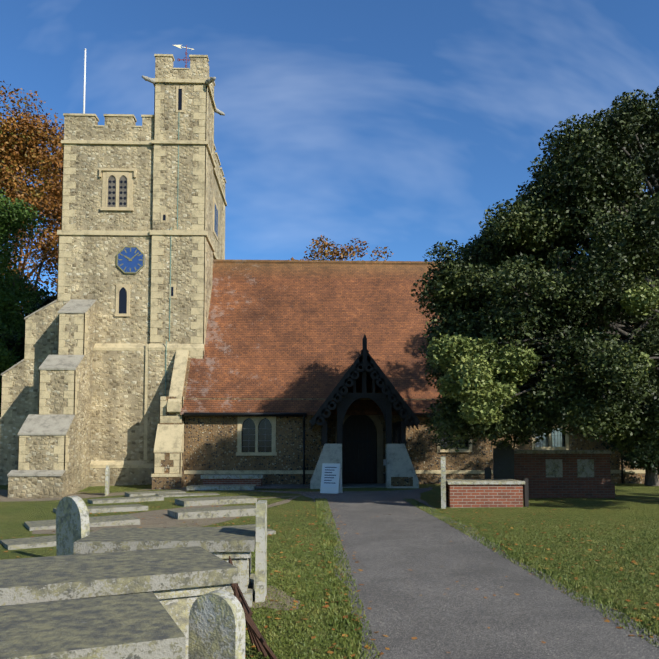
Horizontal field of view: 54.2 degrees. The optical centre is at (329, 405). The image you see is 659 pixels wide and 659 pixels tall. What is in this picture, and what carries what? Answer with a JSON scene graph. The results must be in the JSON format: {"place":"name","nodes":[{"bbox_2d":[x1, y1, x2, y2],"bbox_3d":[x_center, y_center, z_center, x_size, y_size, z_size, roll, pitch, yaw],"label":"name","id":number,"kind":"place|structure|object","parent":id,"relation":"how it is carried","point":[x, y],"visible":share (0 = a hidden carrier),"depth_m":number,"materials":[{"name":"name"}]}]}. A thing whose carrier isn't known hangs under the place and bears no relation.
{"place":"outdoors","nodes":[
{"label":"outdoors","id":0,"kind":"place"},
{"bbox_2d":[99,86,217,395],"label":"tower windows","id":1,"kind":"structure","parent":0,"point":[118,173],"depth_m":27.74,"materials":[{"name":"beige stone"}]},
{"bbox_2d":[107,175,126,206],"bbox_3d":[-9.149,-9.235,27.779,0.840,1.430,0.001,0,-4,-2],"label":"window slab","id":2,"kind":"structure","parent":1,"relation":"in","point":[123,178],"depth_m":27.78,"materials":[{"name":"grey stone"}]},
{"bbox_2d":[0,483,658,658],"bbox_3d":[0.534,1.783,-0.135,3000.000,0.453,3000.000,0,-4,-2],"label":"ground","id":3,"kind":"structure","parent":0,"point":[636,502],"depth_m":12.68,"materials":[{"name":"green plant"}]},
{"bbox_2d":[0,188,49,409],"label":"green tree","id":4,"kind":"object","parent":3,"relation":"on","point":[19,289],"depth_m":32.71,"materials":[{"name":"green plant"}]},
{"bbox_2d":[0,288,56,406],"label":"dark evergreens","id":5,"kind":"object","parent":3,"relation":"on","point":[20,347],"visible":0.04,"depth_m":37.36,"materials":[{"name":"green plant"}]},
{"bbox_2d":[0,81,63,314],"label":"autumn tree","id":6,"kind":"object","parent":3,"relation":"on","point":[10,186],"depth_m":40.92,"materials":[{"name":"orange plant"}]},
{"bbox_2d":[0,489,124,501],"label":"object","id":7,"kind":"structure","parent":3,"relation":"on","point":[4,496],"depth_m":23.42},
{"bbox_2d":[0,56,224,498],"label":"church tower","id":8,"kind":"structure","parent":3,"relation":"on","point":[107,423],"depth_m":27.41,"materials":[{"name":"beige stone"}]},
{"bbox_2d":[0,299,95,475],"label":"buttress caps","id":9,"kind":"object","parent":8,"relation":"on","point":[46,424],"visible":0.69,"depth_m":24.72,"materials":[{"name":"grey stone"}]},
{"bbox_2d":[83,48,86,113],"bbox_3d":[-10.978,-13.786,28.812,0.105,4.520,0.110,0,-4,-2],"label":"flagpole","id":10,"kind":"object","parent":8,"relation":"on","point":[84,81],"visible":0.77,"depth_m":28.84,"materials":[{"name":"white metal"}]},
{"bbox_2d":[0,54,226,470],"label":"stone quoins","id":11,"kind":"object","parent":8,"relation":"attached to","point":[200,236],"visible":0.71,"depth_m":27.48,"materials":[{"name":"beige stone"}]},
{"bbox_2d":[117,247,144,273],"bbox_3d":[-8.507,-6.219,27.542,1.175,1.175,0.070,0,-4,-2],"label":"clock face","id":12,"kind":"object","parent":8,"relation":"attached to","point":[133,263],"visible":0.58,"depth_m":27.51},
{"bbox_2d":[116,246,143,272],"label":"clock markings","id":13,"kind":"object","parent":12,"relation":"attached to","point":[119,252],"visible":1,"depth_m":27.50,"materials":[{"name":"brown"}]},
{"bbox_2d":[165,88,179,395],"bbox_3d":[-6.729,-5.345,27.426,0.444,17.180,0.112,2,-4,-34],"label":"conductor","id":14,"kind":"object","parent":8,"relation":"attached to","point":[170,264],"visible":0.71,"depth_m":27.45,"materials":[{"name":"green"}]},
{"bbox_2d":[177,45,188,67],"bbox_3d":[-6.518,-15.328,29.241,0.820,2.170,0.044,0,-4,-2],"label":"weather vane mount","id":15,"kind":"object","parent":8,"relation":"on","point":[186,57],"visible":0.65,"depth_m":29.26,"materials":[{"name":"grey metal"}]},
{"bbox_2d":[142,75,224,115],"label":"gargoyles","id":16,"kind":"object","parent":8,"relation":"attached to","point":[207,81],"visible":0.83,"depth_m":27.86,"materials":[{"name":"beige stone"}]},
{"bbox_2d":[0,490,275,549],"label":"grave slabs","id":17,"kind":"structure","parent":3,"relation":"on","point":[122,520],"depth_m":14.37,"materials":[{"name":"grey stone"}]},
{"bbox_2d":[47,552,254,658],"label":"tomb bodies","id":18,"kind":"object","parent":3,"relation":"on","point":[177,604],"visible":0.12,"depth_m":4.65,"materials":[{"name":"beige stone"}]},
{"bbox_2d":[0,527,255,658],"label":"tomb lids","id":19,"kind":"object","parent":18,"relation":"on","point":[104,562],"visible":0.89,"depth_m":4.26,"materials":[{"name":"grey stone"}]},
{"bbox_2d":[114,487,217,492],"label":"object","id":20,"kind":"structure","parent":3,"relation":"on","point":[184,488],"depth_m":24.50,"materials":[{"name":"grey stone"}]},
{"bbox_2d":[32,495,301,533],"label":"soil ledgers","id":21,"kind":"object","parent":3,"relation":"on","point":[150,520],"visible":0.42,"depth_m":13.47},
{"bbox_2d":[56,456,445,658],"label":"headstones","id":22,"kind":"object","parent":3,"relation":"on","point":[216,624],"visible":0.83,"depth_m":3.77,"materials":[{"name":"stone"}]},
{"bbox_2d":[228,556,276,658],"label":"rusty railing","id":23,"kind":"object","parent":3,"relation":"on","point":[257,639],"visible":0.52,"depth_m":4.72,"materials":[{"name":"brown metal"}]},
{"bbox_2d":[249,585,300,609],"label":"soil","id":24,"kind":"structure","parent":3,"relation":"on","point":[275,602],"depth_m":6.44,"materials":[{"name":"brown soil"}]},
{"bbox_2d":[1,488,658,658],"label":"leaf litter","id":25,"kind":"object","parent":3,"relation":"on","point":[382,653],"visible":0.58,"depth_m":8.61,"materials":[{"name":"orange plant"}]},
{"bbox_2d":[291,235,393,261],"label":"tree","id":26,"kind":"object","parent":3,"relation":"on","point":[334,253],"depth_m":55.30,"materials":[{"name":"brown plant"}]},
{"bbox_2d":[187,474,524,489],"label":"tomb slabs","id":27,"kind":"structure","parent":3,"relation":"on","point":[261,476],"depth_m":23.10,"materials":[{"name":"stone"}]},
{"bbox_2d":[203,479,522,507],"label":"brick tombs","id":28,"kind":"object","parent":3,"relation":"on","point":[480,495],"visible":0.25,"depth_m":16.32,"materials":[{"name":"red brick"}]},
{"bbox_2d":[342,483,385,487],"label":"porch floor","id":29,"kind":"structure","parent":3,"relation":"on","point":[361,485],"depth_m":24.57,"materials":[{"name":"grey stone"}]},
{"bbox_2d":[309,334,419,445],"bbox_3d":[1.239,-0.499,24.671,4.040,4.070,2.830,0,-4,-2],"label":"porch timber frame","id":30,"kind":"object","parent":3,"relation":"on","point":[385,401],"visible":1,"depth_m":23.38,"materials":[{"name":"black wood"}]},
{"bbox_2d":[310,366,414,425],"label":"porch roof","id":31,"kind":"structure","parent":30,"relation":"on","point":[369,377],"depth_m":26.32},
{"bbox_2d":[310,444,418,488],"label":"porch side walls","id":32,"kind":"structure","parent":3,"relation":"on","point":[398,462],"depth_m":23.34,"materials":[{"name":"grey stone"}]},
{"bbox_2d":[391,477,412,485],"bbox_3d":[2.627,2.760,23.330,0.800,0.340,0.018,0,-4,-2],"label":"flint porch panel","id":33,"kind":"object","parent":32,"relation":"in","point":[401,481],"visible":1,"depth_m":23.32,"materials":[{"name":"grey stone"}]},
{"bbox_2d":[152,358,658,489],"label":"nave walls","id":34,"kind":"structure","parent":3,"relation":"on","point":[210,442],"depth_m":25.89,"materials":[{"name":"brown stone"}]},
{"bbox_2d":[151,350,644,476],"bbox_3d":[9.578,-2.076,30.656,33.190,10.350,10.220,0,-4,-2],"label":"nave dressing","id":35,"kind":"object","parent":34,"relation":"attached to","point":[169,438],"visible":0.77,"depth_m":25.56,"materials":[{"name":"beige stone"}]},
{"bbox_2d":[236,417,568,455],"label":"window frames","id":36,"kind":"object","parent":34,"relation":"in","point":[241,420],"visible":0.48,"depth_m":25.86,"materials":[{"name":"beige stone"}]},
{"bbox_2d":[242,418,467,451],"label":"window panes","id":37,"kind":"structure","parent":36,"relation":"in","point":[248,423],"depth_m":26.03,"materials":[{"name":"glass"}]},
{"bbox_2d":[242,419,563,448],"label":"window glazing bars","id":38,"kind":"object","parent":36,"relation":"in","point":[557,435],"visible":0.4,"depth_m":26.03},
{"bbox_2d":[535,428,563,446],"bbox_3d":[8.984,1.314,26.385,1.240,0.760,0.010,0,-4,-2],"label":"window","id":39,"kind":"structure","parent":36,"relation":"in","point":[558,441],"depth_m":26.38,"materials":[{"name":"grey glass"}]},
{"bbox_2d":[184,412,623,483],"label":"gutters","id":40,"kind":"object","parent":34,"relation":"attached to","point":[242,414],"visible":0.58,"depth_m":25.53,"materials":[{"name":"black metal"}]},
{"bbox_2d":[183,517,658,658],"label":"grass blades","id":41,"kind":"object","parent":3,"relation":"on","point":[624,574],"visible":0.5,"depth_m":7.74,"materials":[{"name":"green plant"}]},
{"bbox_2d":[485,441,513,478],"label":"headstones","id":42,"kind":"object","parent":3,"relation":"on","point":[503,463],"visible":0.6,"depth_m":18.61,"materials":[{"name":"stone"}]},
{"bbox_2d":[523,478,528,506],"bbox_3d":[5.038,2.282,16.498,0.100,0.820,0.100,0,-4,-2],"label":"post","id":43,"kind":"object","parent":3,"relation":"on","point":[526,493],"visible":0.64,"depth_m":16.46,"materials":[{"name":"grey stone"}]},
{"bbox_2d":[410,86,658,459],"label":"tree","id":44,"kind":"object","parent":3,"relation":"on","point":[566,218],"depth_m":16.46,"materials":[{"name":"green plant"}]},
{"bbox_2d":[425,281,658,425],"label":"tree foliage","id":45,"kind":"object","parent":3,"relation":"on","point":[483,403],"depth_m":15.58,"materials":[{"name":"green plant"}]},
{"bbox_2d":[514,454,614,497],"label":"brick wall","id":46,"kind":"structure","parent":3,"relation":"on","point":[570,483],"depth_m":19.08,"materials":[{"name":"brick"}]},
{"bbox_2d":[514,450,614,476],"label":"tall brick slabs","id":47,"kind":"structure","parent":46,"relation":"attached to","point":[554,467],"depth_m":19.09,"materials":[{"name":"grey stone"}]},
{"bbox_2d":[602,435,658,485],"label":"yew","id":48,"kind":"object","parent":3,"relation":"on","point":[645,463],"depth_m":24.37,"materials":[{"name":"green plant"}]},
{"bbox_2d":[0,0,658,315],"label":"sky","id":49,"kind":"structure","parent":0,"point":[395,125],"materials":[{"name":"blue"}]},
{"bbox_2d":[213,259,453,264],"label":"ridge tiles","id":50,"kind":"object","parent":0,"point":[324,262],"visible":0.4,"depth_m":30.85,"materials":[{"name":"tile"}]},
{"bbox_2d":[335,415,382,483],"bbox_3d":[1.189,1.586,26.081,1.940,3.180,0.360,0,-4,-2],"label":"door","id":51,"kind":"structure","parent":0,"point":[352,423],"depth_m":26.15,"materials":[{"name":"black wood"}]},
{"bbox_2d":[234,484,658,658],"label":"path","id":52,"kind":"structure","parent":0,"point":[456,621],"depth_m":6.67,"materials":[{"name":"grey asphalt"}]},
{"bbox_2d":[320,463,342,493],"bbox_3d":[0.060,2.367,20.948,0.620,0.960,0.454,-1,-4,20],"label":"sign frame","id":53,"kind":"object","parent":52,"relation":"on","point":[335,490],"visible":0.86,"depth_m":20.82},
{"bbox_2d":[322,465,338,486],"bbox_3d":[0.060,2.291,20.953,0.540,0.712,0.372,-1,-4,20],"label":"sign panel","id":54,"kind":"object","parent":53,"relation":"attached to","point":[335,478],"visible":0.64,"depth_m":20.85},
{"bbox_2d":[324,467,336,483],"bbox_3d":[0.026,2.260,20.861,0.400,0.527,0.124,-1,-4,20],"label":"sign text","id":55,"kind":"object","parent":54,"relation":"attached to","point":[329,475],"visible":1,"depth_m":20.87},
{"bbox_2d":[315,498,379,658],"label":"blade edges","id":56,"kind":"object","parent":52,"relation":"on","point":[333,534],"visible":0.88,"depth_m":7.10,"materials":[{"name":"green plant"}]},
{"bbox_2d":[405,498,658,646],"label":"blade edges","id":57,"kind":"object","parent":52,"relation":"on","point":[430,509],"visible":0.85,"depth_m":7.83,"materials":[{"name":"green plant"}]}
]}

